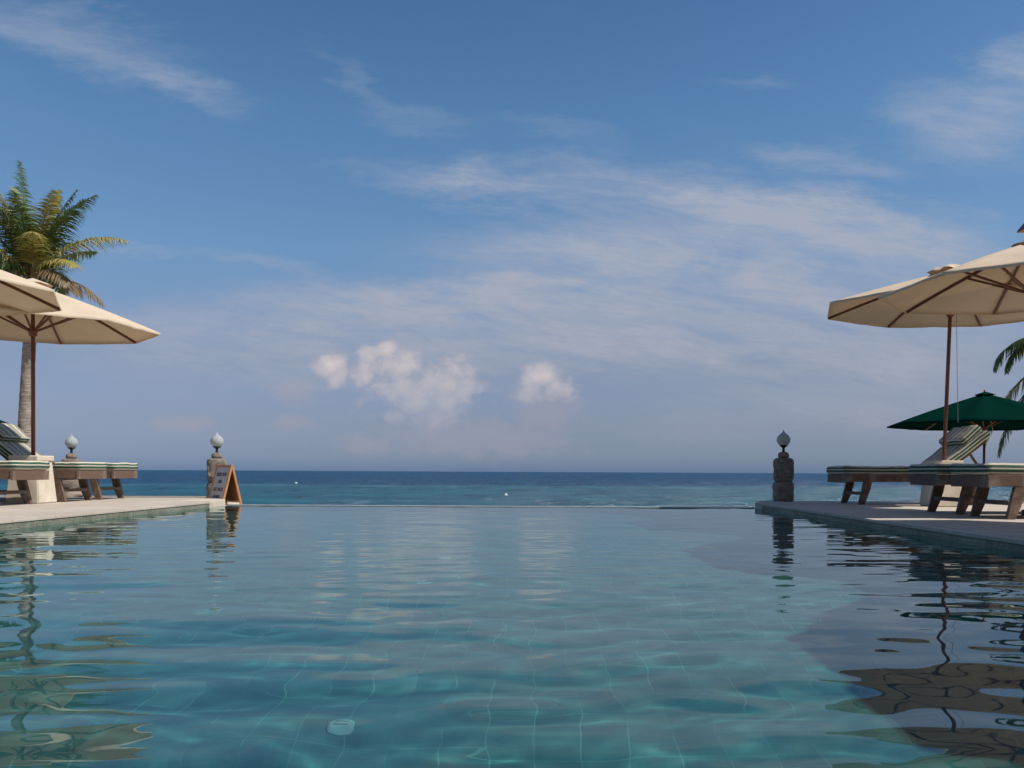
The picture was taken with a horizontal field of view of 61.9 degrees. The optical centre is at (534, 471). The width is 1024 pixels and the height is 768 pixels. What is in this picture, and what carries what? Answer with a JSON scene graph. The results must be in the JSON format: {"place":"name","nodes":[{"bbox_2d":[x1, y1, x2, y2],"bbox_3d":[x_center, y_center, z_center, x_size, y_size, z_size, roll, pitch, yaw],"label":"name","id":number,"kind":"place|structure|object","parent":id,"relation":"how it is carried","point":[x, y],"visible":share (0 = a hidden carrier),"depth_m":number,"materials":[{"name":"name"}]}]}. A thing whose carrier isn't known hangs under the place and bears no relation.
{"place":"outdoors","nodes":[
{"label":"outdoors","id":0,"kind":"place"},
{"bbox_2d":[0,506,1023,767],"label":"pool water","id":1,"kind":"structure","parent":0,"point":[310,636],"depth_m":2.31,"materials":[{"name":"teal liquid"}]},
{"bbox_2d":[0,470,1023,508],"bbox_3d":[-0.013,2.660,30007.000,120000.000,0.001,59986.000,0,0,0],"label":"sea","id":2,"kind":"structure","parent":0,"point":[518,488],"depth_m":137.47,"materials":[{"name":"blue liquid"}]},
{"bbox_2d":[0,0,1023,472],"label":"sky","id":3,"kind":"structure","parent":0,"point":[361,235],"materials":[{"name":"blue"}]},
{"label":"beach","id":4,"kind":"structure","parent":0,"visible":0},
{"bbox_2d":[0,160,128,445],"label":"palm tree","id":5,"kind":"object","parent":4,"relation":"on","point":[30,252],"visible":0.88,"depth_m":24.71,"materials":[{"name":"green plant"}]},
{"bbox_2d":[0,495,205,497],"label":"sea wall","id":6,"kind":"structure","parent":4,"relation":"on","point":[145,496],"depth_m":13.46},
{"bbox_2d":[61,434,81,488],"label":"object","id":7,"kind":"object","parent":6,"relation":"on","point":[71,442],"visible":0.37,"depth_m":13.27,"materials":[{"name":"grey stone"}]},
{"bbox_2d":[65,491,82,496],"bbox_3d":[-7.020,0.339,12.993,0.315,0.198,0.311,0,0,-15],"label":"boulder","id":8,"kind":"object","parent":6,"relation":"on","point":[74,494],"visible":0.27,"depth_m":12.91,"materials":[{"name":"beige stone"}]},
{"bbox_2d":[0,504,208,529],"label":"pool kerb","id":9,"kind":"structure","parent":4,"relation":"on","point":[16,525],"depth_m":7.77,"materials":[{"name":"grey tile"}]},
{"bbox_2d":[0,497,209,523],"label":"pool deck","id":10,"kind":"structure","parent":9,"relation":"on","point":[70,507],"depth_m":8.94,"materials":[{"name":"stone"}]},
{"bbox_2d":[0,460,49,503],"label":"sun lounger","id":11,"kind":"object","parent":10,"relation":"on","point":[21,472],"visible":1,"depth_m":9.24,"materials":[{"name":"brown wood"}]},
{"bbox_2d":[5,455,56,503],"bbox_3d":[-5.821,0.086,9.880,0.388,0.550,0.388,0,0,0],"label":"side table","id":12,"kind":"object","parent":10,"relation":"on","point":[42,491],"visible":0.62,"depth_m":9.71,"materials":[{"name":"beige stone"}]},
{"bbox_2d":[0,278,159,454],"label":"parasol","id":13,"kind":"object","parent":12,"relation":"on","point":[73,321],"visible":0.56,"depth_m":10.52,"materials":[{"name":"beige fabric"}]},
{"bbox_2d":[0,423,137,499],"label":"sun lounger","id":14,"kind":"object","parent":10,"relation":"on","point":[14,439],"visible":0.41,"depth_m":11.33,"materials":[{"name":"brown wood"}]},
{"bbox_2d":[52,462,106,501],"bbox_3d":[-6.435,0.112,10.550,2.002,0.492,0.670,0,0,0],"label":"sun lounger","id":15,"kind":"object","parent":10,"relation":"on","point":[82,472],"visible":0.55,"depth_m":10.27,"materials":[{"name":"brown wood"}]},
{"bbox_3d":[-5.621,0.087,7.620,0.388,0.550,0.388,0,0,0],"label":"side table","id":16,"kind":"object","parent":10,"relation":"on","visible":0},
{"bbox_2d":[0,270,61,315],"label":"parasol","id":17,"kind":"object","parent":16,"relation":"on","point":[24,294],"visible":0.99,"depth_m":8.38,"materials":[{"name":"beige fabric"}]},
{"bbox_2d":[763,506,1023,552],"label":"pool kerb","id":18,"kind":"structure","parent":4,"relation":"on","point":[993,544],"depth_m":6.39,"materials":[{"name":"grey tile"}]},
{"bbox_2d":[755,501,798,509],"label":"kerb end pier","id":19,"kind":"structure","parent":18,"relation":"attached to","point":[759,504],"depth_m":10.98,"materials":[{"name":"stone"}]},
{"bbox_2d":[762,501,1023,544],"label":"pool deck","id":20,"kind":"structure","parent":18,"relation":"on","point":[990,522],"depth_m":7.80,"materials":[{"name":"stone"}]},
{"bbox_2d":[772,430,793,501],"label":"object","id":21,"kind":"object","parent":20,"relation":"on","point":[783,477],"visible":1,"depth_m":11.66,"materials":[{"name":"grey stone"}]},
{"bbox_2d":[826,425,989,504],"bbox_3d":[4.883,-0.093,11.020,2.004,1.014,0.670,0,0,0],"label":"sun lounger","id":22,"kind":"object","parent":20,"relation":"on","point":[963,442],"visible":0.73,"depth_m":10.71,"materials":[{"name":"brown wood"}]},
{"bbox_2d":[920,460,962,506],"bbox_3d":[4.919,0.140,10.280,0.388,0.550,0.388,0,0,0],"label":"side table","id":23,"kind":"object","parent":20,"relation":"on","point":[949,491],"visible":0.42,"depth_m":10.11,"materials":[{"name":"beige stone"}]},
{"bbox_2d":[827,264,1023,459],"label":"parasol","id":24,"kind":"object","parent":23,"relation":"on","point":[869,308],"visible":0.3,"depth_m":11.07,"materials":[{"name":"beige fabric"}]},
{"bbox_2d":[909,464,986,514],"bbox_3d":[4.884,0.168,8.530,2.001,0.492,0.670,0,0,0],"label":"sun lounger","id":25,"kind":"object","parent":20,"relation":"on","point":[937,477],"visible":0.45,"depth_m":8.39,"materials":[{"name":"brown wood"}]},
{"bbox_2d":[878,224,1023,514],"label":"parasol","id":26,"kind":"object","parent":20,"relation":"on","point":[967,288],"visible":1,"depth_m":8.79,"materials":[{"name":"beige fabric"}]},
{"bbox_2d":[950,463,1023,519],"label":"sun lounger","id":27,"kind":"object","parent":20,"relation":"on","point":[1005,474],"visible":0.99,"depth_m":7.37,"materials":[{"name":"brown wood"}]},
{"bbox_2d":[887,390,1023,462],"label":"parasol","id":28,"kind":"object","parent":4,"relation":"on","point":[986,411],"visible":0.92,"depth_m":14.58,"materials":[{"name":"green fabric"}]},
{"bbox_2d":[986,338,1023,457],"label":"palm tree","id":29,"kind":"object","parent":4,"relation":"on","point":[1018,348],"visible":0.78,"depth_m":17.95,"materials":[{"name":"green plant"}]},
{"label":"overflow ledge","id":30,"kind":"structure","parent":4,"relation":"on","visible":0},
{"bbox_2d":[181,498,224,506],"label":"kerb end pier","id":31,"kind":"structure","parent":30,"relation":"on","point":[215,502],"depth_m":10.88,"materials":[{"name":"beige stone"}]},
{"bbox_2d":[206,433,226,497],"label":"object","id":32,"kind":"object","parent":30,"relation":"on","point":[216,442],"visible":0.52,"depth_m":12.32,"materials":[{"name":"grey stone"}]},
{"bbox_2d":[208,465,241,503],"bbox_3d":[-4.281,0.178,11.803,0.296,0.555,0.500,0,0,-43],"label":"frame sign","id":33,"kind":"object","parent":30,"relation":"on","point":[224,485],"visible":0.98,"depth_m":11.75,"materials":[{"name":"orange wood"}]},
{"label":"pool floor","id":34,"kind":"structure","parent":0,"visible":0},
{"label":"pool wall","id":35,"kind":"structure","parent":34,"relation":"on","visible":0},
{"bbox_2d":[226,504,753,507],"bbox_3d":[-0.572,0.457,11.197,6.880,0.024,0.185,0,0,0],"label":"infinity edge coping","id":36,"kind":"object","parent":35,"relation":"on","point":[484,506],"visible":0.65,"depth_m":11.11,"materials":[{"name":"grey stone"}]}
]}

